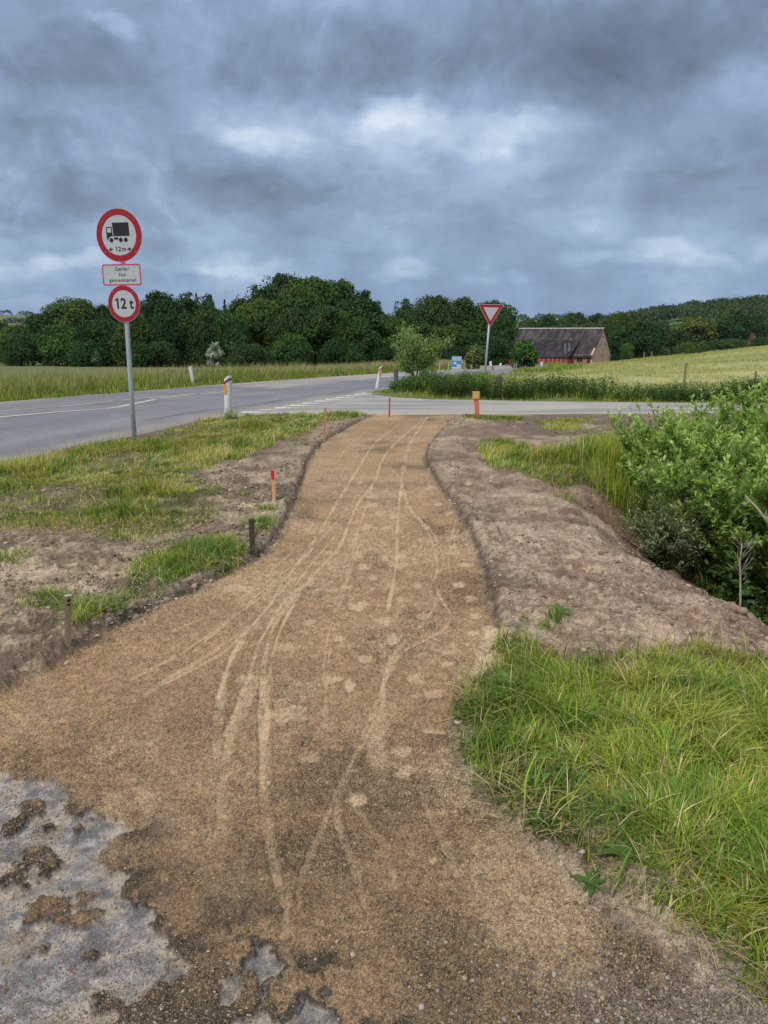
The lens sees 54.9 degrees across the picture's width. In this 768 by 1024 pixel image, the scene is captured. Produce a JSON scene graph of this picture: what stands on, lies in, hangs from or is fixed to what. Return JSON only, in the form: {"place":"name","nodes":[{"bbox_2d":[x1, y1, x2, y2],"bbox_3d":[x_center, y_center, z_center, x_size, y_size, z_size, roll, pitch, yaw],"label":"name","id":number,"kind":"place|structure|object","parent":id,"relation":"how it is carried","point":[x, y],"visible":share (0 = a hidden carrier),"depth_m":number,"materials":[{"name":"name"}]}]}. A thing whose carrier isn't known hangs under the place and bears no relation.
{"place":"outdoors","nodes":[
{"label":"outdoors","id":0,"kind":"place"},
{"bbox_2d":[0,769,340,1023],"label":"pavement","id":1,"kind":"structure","parent":0,"point":[322,1014],"depth_m":2.03,"materials":[{"name":"grey concrete"}]},
{"bbox_2d":[0,365,546,461],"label":"road","id":2,"kind":"structure","parent":0,"point":[33,431],"depth_m":16.17,"materials":[{"name":"grey asphalt"}]},
{"bbox_2d":[0,390,238,416],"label":"line","id":3,"kind":"object","parent":2,"relation":"on","point":[99,402],"visible":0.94,"depth_m":16.09,"materials":[{"name":"paint"}]},
{"bbox_2d":[0,414,767,1023],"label":"gravel path","id":4,"kind":"structure","parent":0,"point":[386,488],"depth_m":2.72,"materials":[{"name":"brown gravel"}]},
{"bbox_2d":[347,826,767,1023],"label":"grey gravel","id":5,"kind":"structure","parent":4,"relation":"on","point":[610,1007],"depth_m":1.85,"materials":[{"name":"grey gravel"}]},
{"bbox_2d":[0,314,767,1017],"bbox_3d":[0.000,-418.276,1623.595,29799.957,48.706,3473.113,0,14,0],"label":"ground","id":6,"kind":"structure","parent":0,"point":[30,642],"depth_m":5.02,"materials":[{"name":"brown soil"}]},
{"bbox_2d":[0,324,40,364],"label":"broadleaf tree","id":7,"kind":"object","parent":6,"relation":"on","point":[11,330],"visible":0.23,"depth_m":88.07,"materials":[{"name":"green plant"}]},
{"bbox_2d":[0,332,59,365],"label":"bush","id":8,"kind":"object","parent":6,"relation":"on","point":[21,349],"visible":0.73,"depth_m":82.28,"materials":[{"name":"green plant"}]},
{"bbox_2d":[15,313,61,362],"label":"broadleaf tree","id":9,"kind":"object","parent":6,"relation":"on","point":[36,323],"visible":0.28,"depth_m":89.22,"materials":[{"name":"green plant"}]},
{"bbox_2d":[34,322,76,365],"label":"broadleaf tree","id":10,"kind":"object","parent":6,"relation":"on","point":[51,342],"visible":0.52,"depth_m":80.57,"materials":[{"name":"green plant"}]},
{"bbox_2d":[64,594,71,646],"bbox_3d":[-1.586,0.598,3.712,0.079,0.386,0.037,0,14,0],"label":"wooden stake","id":11,"kind":"object","parent":6,"relation":"on","point":[68,602],"visible":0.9,"depth_m":3.69,"materials":[{"name":"brown wood"}]},
{"bbox_2d":[39,296,97,356],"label":"broadleaf tree","id":12,"kind":"object","parent":6,"relation":"on","point":[71,312],"visible":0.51,"depth_m":87.10,"materials":[{"name":"green plant"}]},
{"bbox_2d":[62,339,115,366],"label":"bush","id":13,"kind":"object","parent":6,"relation":"on","point":[84,354],"visible":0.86,"depth_m":77.05,"materials":[{"name":"green plant"}]},
{"bbox_2d":[65,316,118,366],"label":"broadleaf tree","id":14,"kind":"object","parent":6,"relation":"on","point":[101,327],"visible":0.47,"depth_m":78.62,"materials":[{"name":"green plant"}]},
{"bbox_2d":[91,351,104,366],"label":"flowering shrub","id":15,"kind":"object","parent":6,"relation":"on","point":[96,359],"visible":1,"depth_m":74.26,"materials":[{"name":"green plant"}]},
{"bbox_2d":[77,303,121,341],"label":"broadleaf tree","id":16,"kind":"object","parent":6,"relation":"on","point":[103,311],"visible":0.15,"depth_m":87.69,"materials":[{"name":"green plant"}]},
{"bbox_2d":[96,208,141,439],"bbox_3d":[-3.495,-2.337,10.141,0.676,3.417,0.089,3,14,13],"label":"traffic sign","id":17,"kind":"object","parent":6,"relation":"on","point":[119,234],"visible":1,"depth_m":9.87,"materials":[{"name":"metal"}]},
{"bbox_2d":[108,314,158,366],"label":"broadleaf tree","id":18,"kind":"object","parent":6,"relation":"on","point":[141,332],"visible":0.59,"depth_m":76.30,"materials":[{"name":"green plant"}]},
{"bbox_2d":[124,340,182,366],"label":"bush","id":19,"kind":"object","parent":6,"relation":"on","point":[142,356],"visible":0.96,"depth_m":73.63,"materials":[{"name":"green plant"}]},
{"bbox_2d":[139,289,194,351],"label":"broadleaf tree","id":20,"kind":"object","parent":6,"relation":"on","point":[157,302],"visible":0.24,"depth_m":93.15,"materials":[{"name":"green plant"}]},
{"bbox_2d":[149,309,197,366],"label":"broadleaf tree","id":21,"kind":"object","parent":6,"relation":"on","point":[168,331],"visible":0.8,"depth_m":76.55,"materials":[{"name":"green plant"}]},
{"bbox_2d":[176,291,200,350],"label":"broadleaf tree","id":22,"kind":"object","parent":6,"relation":"on","point":[189,305],"visible":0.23,"depth_m":97.58,"materials":[{"name":"green plant"}]},
{"bbox_2d":[174,305,227,366],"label":"broadleaf tree","id":23,"kind":"object","parent":6,"relation":"on","point":[204,334],"visible":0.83,"depth_m":76.54,"materials":[{"name":"green plant"}]},
{"bbox_2d":[197,293,220,349],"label":"broadleaf tree","id":24,"kind":"object","parent":6,"relation":"on","point":[205,304],"visible":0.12,"depth_m":99.89,"materials":[{"name":"green plant"}]},
{"bbox_2d":[205,342,224,366],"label":"flowering shrub","id":25,"kind":"object","parent":6,"relation":"on","point":[214,351],"visible":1,"depth_m":72.08,"materials":[{"name":"white plant"}]},
{"bbox_2d":[223,376,231,416],"bbox_3d":[-2.831,-1.949,13.374,0.162,1.022,0.124,7,15,25],"label":"guide post","id":26,"kind":"object","parent":6,"relation":"on","point":[227,387],"visible":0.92,"depth_m":13.29,"materials":[{"name":"white plastic"}]},
{"bbox_2d":[210,308,254,366],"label":"broadleaf tree","id":27,"kind":"object","parent":6,"relation":"on","point":[233,327],"visible":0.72,"depth_m":76.49,"materials":[{"name":"green plant"}]},
{"bbox_2d":[0,358,466,401],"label":"roadside grass","id":28,"kind":"structure","parent":6,"relation":"on","point":[15,387],"depth_m":28.03,"materials":[{"name":"green plant"}]},
{"bbox_2d":[215,298,270,352],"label":"broadleaf tree","id":29,"kind":"object","parent":6,"relation":"on","point":[227,309],"visible":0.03,"depth_m":93.30,"materials":[{"name":"green plant"}]},
{"bbox_2d":[226,342,273,366],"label":"bush","id":30,"kind":"object","parent":6,"relation":"on","point":[255,353],"visible":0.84,"depth_m":73.59,"materials":[{"name":"green plant"}]},
{"bbox_2d":[249,518,255,557],"bbox_3d":[-0.934,0.237,5.250,0.036,0.390,0.026,-6,15,-22],"label":"wooden stake","id":31,"kind":"object","parent":6,"relation":"on","point":[251,534],"visible":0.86,"depth_m":5.22,"materials":[{"name":"brown wood"}]},
{"bbox_2d":[235,297,287,363],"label":"broadleaf tree","id":32,"kind":"object","parent":6,"relation":"on","point":[262,315],"visible":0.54,"depth_m":80.02,"materials":[{"name":"green plant"}]},
{"bbox_2d":[230,273,300,346],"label":"broadleaf tree","id":33,"kind":"object","parent":6,"relation":"on","point":[269,291],"visible":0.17,"depth_m":90.79,"materials":[{"name":"green plant"}]},
{"bbox_2d":[271,470,275,499],"bbox_3d":[-1.030,-0.196,6.897,0.040,0.394,0.025,-1,14,-6],"label":"wooden stake","id":34,"kind":"object","parent":6,"relation":"on","point":[273,485],"visible":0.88,"depth_m":6.87,"materials":[{"name":"brown wood"}]},
{"bbox_2d":[267,333,315,366],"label":"bush","id":35,"kind":"object","parent":6,"relation":"on","point":[290,345],"visible":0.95,"depth_m":75.47,"materials":[{"name":"green plant"}]},
{"bbox_2d":[262,306,323,365],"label":"broadleaf tree","id":36,"kind":"object","parent":6,"relation":"on","point":[292,321],"visible":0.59,"depth_m":78.50,"materials":[{"name":"green plant"}]},
{"bbox_2d":[271,285,326,359],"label":"broadleaf tree","id":37,"kind":"object","parent":6,"relation":"on","point":[292,297],"visible":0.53,"depth_m":83.39,"materials":[{"name":"green plant"}]},
{"bbox_2d":[0,310,605,322],"bbox_3d":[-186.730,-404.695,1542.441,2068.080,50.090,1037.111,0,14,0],"label":"hedgerows","id":38,"kind":"object","parent":6,"relation":"on","point":[26,313],"visible":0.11,"depth_m":1553.80,"materials":[{"name":"green plant"}]},
{"bbox_2d":[281,275,332,364],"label":"broadleaf tree","id":39,"kind":"object","parent":6,"relation":"on","point":[313,283],"visible":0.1,"depth_m":88.38,"materials":[{"name":"green plant"}]},
{"bbox_2d":[300,303,355,365],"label":"broadleaf tree","id":40,"kind":"object","parent":6,"relation":"on","point":[328,320],"visible":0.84,"depth_m":78.29,"materials":[{"name":"green plant"}]},
{"bbox_2d":[317,337,364,365],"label":"bush","id":41,"kind":"object","parent":6,"relation":"on","point":[339,350],"visible":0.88,"depth_m":75.34,"materials":[{"name":"green plant"}]},
{"bbox_2d":[317,278,381,352],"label":"broadleaf tree","id":42,"kind":"object","parent":6,"relation":"on","point":[340,294],"visible":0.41,"depth_m":86.58,"materials":[{"name":"green plant"}]},
{"bbox_2d":[335,316,382,363],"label":"broadleaf tree","id":43,"kind":"object","parent":6,"relation":"on","point":[362,332],"visible":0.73,"depth_m":78.33,"materials":[{"name":"green plant"}]},
{"bbox_2d":[0,405,728,644],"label":"verge grass","id":44,"kind":"structure","parent":6,"relation":"on","point":[190,449],"depth_m":7.28,"materials":[{"name":"green plant"}]},
{"bbox_2d":[350,289,388,360],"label":"broadleaf tree","id":45,"kind":"object","parent":6,"relation":"on","point":[378,321],"visible":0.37,"depth_m":87.61,"materials":[{"name":"green plant"}]},
{"bbox_2d":[0,427,762,983],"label":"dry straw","id":46,"kind":"object","parent":6,"relation":"on","point":[418,547],"visible":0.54,"depth_m":5.41,"materials":[{"name":"beige plant"}]},
{"bbox_2d":[366,338,401,363],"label":"bush","id":47,"kind":"object","parent":6,"relation":"on","point":[383,352],"visible":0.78,"depth_m":79.02,"materials":[{"name":"green plant"}]},
{"bbox_2d":[380,316,412,356],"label":"broadleaf tree","id":48,"kind":"object","parent":6,"relation":"on","point":[389,330],"visible":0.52,"depth_m":88.42,"materials":[{"name":"green plant"}]},
{"bbox_2d":[391,297,414,350],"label":"broadleaf tree","id":49,"kind":"object","parent":6,"relation":"on","point":[400,312],"visible":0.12,"depth_m":103.66,"materials":[{"name":"green plant"}]},
{"bbox_2d":[384,321,454,377],"bbox_3d":[1.526,-6.792,31.600,2.813,2.691,2.572,-5,15,-21],"label":"bush","id":50,"kind":"object","parent":6,"relation":"on","point":[415,353],"visible":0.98,"depth_m":31.11,"materials":[{"name":"green plant"}]},
{"bbox_2d":[399,322,444,347],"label":"broadleaf tree","id":51,"kind":"object","parent":6,"relation":"on","point":[424,329],"visible":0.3,"depth_m":90.36,"materials":[{"name":"green plant"}]},
{"bbox_2d":[401,294,466,350],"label":"broadleaf tree","id":52,"kind":"object","parent":6,"relation":"on","point":[436,310],"visible":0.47,"depth_m":100.80,"materials":[{"name":"green plant"}]},
{"bbox_2d":[426,347,453,360],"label":"broadleaf tree","id":53,"kind":"object","parent":6,"relation":"on","point":[445,354],"visible":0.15,"depth_m":86.74,"materials":[{"name":"green plant"}]},
{"bbox_2d":[437,323,474,353],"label":"broadleaf tree","id":54,"kind":"object","parent":6,"relation":"on","point":[461,334],"visible":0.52,"depth_m":91.99,"materials":[{"name":"green plant"}]},
{"bbox_2d":[452,356,461,373],"bbox_3d":[4.436,-8.860,45.224,0.602,1.289,0.068,0,14,0],"label":"information board","id":55,"kind":"object","parent":6,"relation":"on","point":[457,362],"visible":0.93,"depth_m":45.13,"materials":[{"name":"blue"}]},
{"bbox_2d":[450,296,479,332],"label":"broadleaf tree","id":56,"kind":"object","parent":6,"relation":"on","point":[466,308],"visible":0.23,"depth_m":102.83,"materials":[{"name":"green plant"}]},
{"bbox_2d":[448,343,490,365],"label":"broadleaf tree","id":57,"kind":"object","parent":6,"relation":"on","point":[459,350],"visible":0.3,"depth_m":89.14,"materials":[{"name":"green plant"}]},
{"bbox_2d":[463,344,485,368],"bbox_3d":[7.521,-12.668,60.681,2.018,2.197,2.068,0,14,0],"label":"willow shrub","id":58,"kind":"object","parent":6,"relation":"on","point":[475,356],"visible":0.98,"depth_m":60.19,"materials":[{"name":"green plant"}]},
{"bbox_2d":[472,391,479,416],"bbox_3d":[1.653,-1.835,13.292,0.147,0.659,0.076,0,14,0],"label":"marker post","id":59,"kind":"object","parent":6,"relation":"on","point":[475,396],"visible":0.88,"depth_m":13.23,"materials":[{"name":"plastic"}]},
{"bbox_2d":[464,331,504,364],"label":"broadleaf tree","id":60,"kind":"object","parent":6,"relation":"on","point":[481,339],"visible":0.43,"depth_m":92.54,"materials":[{"name":"green plant"}]},
{"bbox_2d":[479,304,503,379],"bbox_3d":[3.197,-4.773,22.402,0.736,2.945,0.077,1,14,4],"label":"give way sign","id":61,"kind":"object","parent":6,"relation":"on","point":[490,312],"visible":0.89,"depth_m":22.08,"materials":[{"name":"metal"}]},
{"bbox_2d":[466,299,523,364],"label":"broadleaf tree","id":62,"kind":"object","parent":6,"relation":"on","point":[479,321],"visible":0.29,"depth_m":101.19,"materials":[{"name":"green plant"}]},
{"bbox_2d":[481,312,514,363],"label":"broadleaf tree","id":63,"kind":"object","parent":6,"relation":"on","point":[498,322],"visible":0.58,"depth_m":99.61,"materials":[{"name":"green plant"}]},
{"bbox_2d":[489,339,512,364],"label":"broadleaf tree","id":64,"kind":"object","parent":6,"relation":"on","point":[505,352],"visible":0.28,"depth_m":94.88,"materials":[{"name":"green plant"}]},
{"bbox_2d":[509,339,540,367],"bbox_3d":[12.258,-13.720,64.589,2.677,2.706,2.705,0,14,0],"label":"round shrub","id":65,"kind":"object","parent":6,"relation":"on","point":[525,351],"visible":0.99,"depth_m":64.04,"materials":[{"name":"green plant"}]},
{"bbox_2d":[517,318,544,327],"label":"broadleaf tree","id":66,"kind":"object","parent":6,"relation":"on","point":[529,323],"visible":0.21,"depth_m":219.52,"materials":[{"name":"green plant"}]},
{"bbox_2d":[519,809,553,830],"bbox_3d":[0.499,0.999,2.409,0.118,0.013,0.114,0,14,0],"label":"dandelion","id":67,"kind":"object","parent":6,"relation":"on","point":[530,820],"visible":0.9,"depth_m":2.40,"materials":[{"name":"green plant"}]},
{"bbox_2d":[536,313,564,327],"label":"broadleaf tree","id":68,"kind":"object","parent":6,"relation":"on","point":[546,320],"visible":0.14,"depth_m":223.06,"materials":[{"name":"green plant"}]},
{"bbox_2d":[368,345,767,402],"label":"meadow grass","id":69,"kind":"structure","parent":6,"relation":"on","point":[550,367],"depth_m":38.53,"materials":[{"name":"green plant"}]},
{"bbox_2d":[559,311,593,327],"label":"broadleaf tree","id":70,"kind":"object","parent":6,"relation":"on","point":[580,319],"visible":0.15,"depth_m":225.22,"materials":[{"name":"green plant"}]},
{"bbox_2d":[388,366,767,401],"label":"roadside weeds","id":71,"kind":"object","parent":6,"relation":"on","point":[410,381],"visible":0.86,"depth_m":20.25,"materials":[{"name":"green plant"}]},
{"bbox_2d":[569,869,605,895],"bbox_3d":[0.611,1.081,2.167,0.101,0.012,0.098,-7,16,-25],"label":"dandelion","id":72,"kind":"object","parent":6,"relation":"on","point":[592,882],"visible":1,"depth_m":2.17,"materials":[{"name":"green plant"}]},
{"bbox_2d":[575,321,604,329],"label":"broadleaf tree","id":73,"kind":"object","parent":6,"relation":"on","point":[589,324],"visible":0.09,"depth_m":206.36,"materials":[{"name":"green plant"}]},
{"bbox_2d":[587,312,606,324],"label":"broadleaf tree","id":74,"kind":"object","parent":6,"relation":"on","point":[595,317],"visible":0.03,"depth_m":224.09,"materials":[{"name":"green plant"}]},
{"bbox_2d":[596,323,620,359],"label":"broadleaf tree","id":75,"kind":"object","parent":6,"relation":"on","point":[608,328],"visible":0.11,"depth_m":197.26,"materials":[{"name":"green plant"}]},
{"bbox_2d":[460,413,767,625],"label":"ditch grass","id":76,"kind":"structure","parent":6,"relation":"on","point":[605,449],"depth_m":8.87,"materials":[{"name":"green plant"}]},
{"bbox_2d":[598,311,635,329],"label":"broadleaf tree","id":77,"kind":"object","parent":6,"relation":"on","point":[621,320],"visible":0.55,"depth_m":216.88,"materials":[{"name":"green plant"}]},
{"bbox_2d":[597,838,648,866],"bbox_3d":[0.718,1.030,2.238,0.146,0.014,0.128,0,14,0],"label":"dandelion","id":78,"kind":"object","parent":6,"relation":"on","point":[611,850],"visible":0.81,"depth_m":2.24,"materials":[{"name":"green plant"}]},
{"bbox_2d":[606,329,646,361],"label":"broadleaf tree","id":79,"kind":"object","parent":6,"relation":"on","point":[614,341],"visible":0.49,"depth_m":183.11,"materials":[{"name":"green plant"}]},
{"bbox_2d":[620,343,634,359],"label":"broadleaf tree","id":80,"kind":"object","parent":6,"relation":"on","point":[627,348],"visible":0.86,"depth_m":124.62,"materials":[{"name":"green plant"}]},
{"bbox_2d":[614,318,668,360],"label":"broadleaf tree","id":81,"kind":"object","parent":6,"relation":"on","point":[642,332],"visible":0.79,"depth_m":178.54,"materials":[{"name":"green plant"}]},
{"bbox_2d":[647,319,676,348],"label":"distant trees","id":82,"kind":"object","parent":6,"relation":"on","point":[667,326],"visible":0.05,"depth_m":298.49,"materials":[{"name":"green plant"}]},
{"bbox_2d":[614,488,736,581],"bbox_3d":[2.754,0.178,6.956,1.419,0.934,0.983,-9,17,-32],"label":"willow bush","id":83,"kind":"object","parent":6,"relation":"on","point":[669,544],"visible":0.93,"depth_m":6.65,"materials":[{"name":"green plant"}]},
{"bbox_2d":[661,329,694,355],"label":"broadleaf tree","id":84,"kind":"object","parent":6,"relation":"on","point":[677,337],"visible":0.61,"depth_m":237.74,"materials":[{"name":"green plant"}]},
{"bbox_2d":[605,378,767,516],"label":"willow bush","id":85,"kind":"object","parent":6,"relation":"on","point":[667,424],"visible":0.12,"depth_m":8.19,"materials":[{"name":"green plant"}]},
{"bbox_2d":[672,340,701,354],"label":"broadleaf tree","id":86,"kind":"object","parent":6,"relation":"on","point":[688,347],"visible":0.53,"depth_m":218.75,"materials":[{"name":"green plant"}]},
{"bbox_2d":[612,294,767,320],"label":"hillside forest","id":87,"kind":"object","parent":6,"relation":"on","point":[756,305],"visible":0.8,"depth_m":566.91,"materials":[{"name":"green plant"}]},
{"bbox_2d":[669,316,722,353],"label":"broadleaf tree","id":88,"kind":"object","parent":6,"relation":"on","point":[702,329],"visible":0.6,"depth_m":238.27,"materials":[{"name":"green plant"}]},
{"bbox_2d":[634,377,767,500],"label":"willow bush","id":89,"kind":"object","parent":6,"relation":"on","point":[741,409],"visible":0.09,"depth_m":7.96,"materials":[{"name":"green plant"}]},
{"bbox_2d":[639,415,767,613],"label":"willow bush","id":90,"kind":"object","parent":6,"relation":"on","point":[699,484],"visible":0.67,"depth_m":6.68,"materials":[{"name":"green plant"}]},
{"bbox_2d":[692,345,718,353],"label":"broadleaf tree","id":91,"kind":"object","parent":6,"relation":"on","point":[699,349],"visible":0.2,"depth_m":215.28,"materials":[{"name":"green plant"}]},
{"bbox_2d":[680,541,767,624],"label":"ditch weeds","id":92,"kind":"object","parent":6,"relation":"on","point":[747,593],"visible":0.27,"depth_m":6.49,"materials":[{"name":"green plant"}]},
{"bbox_2d":[702,338,747,350],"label":"broadleaf tree","id":93,"kind":"object","parent":6,"relation":"on","point":[732,343],"visible":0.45,"depth_m":222.03,"materials":[{"name":"green plant"}]},
{"bbox_2d":[714,309,752,349],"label":"broadleaf tree","id":94,"kind":"object","parent":6,"relation":"on","point":[736,326],"visible":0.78,"depth_m":230.46,"materials":[{"name":"green plant"}]},
{"bbox_2d":[701,397,767,580],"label":"willow bush","id":95,"kind":"object","parent":6,"relation":"on","point":[758,490],"visible":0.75,"depth_m":6.39,"materials":[{"name":"green plant"}]},
{"bbox_2d":[728,530,755,606],"bbox_3d":[2.443,0.438,5.043,0.164,0.634,0.200,-11,18,-37],"label":"dead sapling","id":96,"kind":"object","parent":6,"relation":"on","point":[739,574],"visible":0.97,"depth_m":5.02,"materials":[{"name":"grey wood"}]},
{"bbox_2d":[726,314,767,337],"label":"broadleaf tree","id":97,"kind":"object","parent":6,"relation":"on","point":[759,328],"visible":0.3,"depth_m":232.78,"materials":[{"name":"green plant"}]},
{"bbox_2d":[745,335,767,346],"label":"broadleaf tree","id":98,"kind":"object","parent":6,"relation":"on","point":[755,342],"visible":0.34,"depth_m":207.81,"materials":[{"name":"green plant"}]},
{"bbox_2d":[0,0,767,318],"label":"sky","id":99,"kind":"structure","parent":0,"point":[559,157],"materials":[{"name":"grey"}]},
{"bbox_2d":[203,392,766,419],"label":"side road","id":100,"kind":"structure","parent":0,"point":[373,404],"depth_m":16.49,"materials":[{"name":"grey asphalt"}]},
{"bbox_2d":[241,393,370,412],"bbox_3d":[-1.426,-2.781,18.522,0.779,0.327,8.753,4,14,15],"label":"yield line","id":101,"kind":"object","parent":100,"relation":"on","point":[309,403],"visible":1,"depth_m":17.71,"materials":[{"name":"paint"}]},
{"bbox_2d":[505,328,611,364],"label":"barn","id":102,"kind":"structure","parent":0,"point":[575,345],"depth_m":171.96,"materials":[{"name":"tile"}]},
{"bbox_2d":[420,609,767,1020],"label":"grass","id":103,"kind":"structure","parent":0,"point":[722,811],"depth_m":2.71,"materials":[{"name":"green plant"}]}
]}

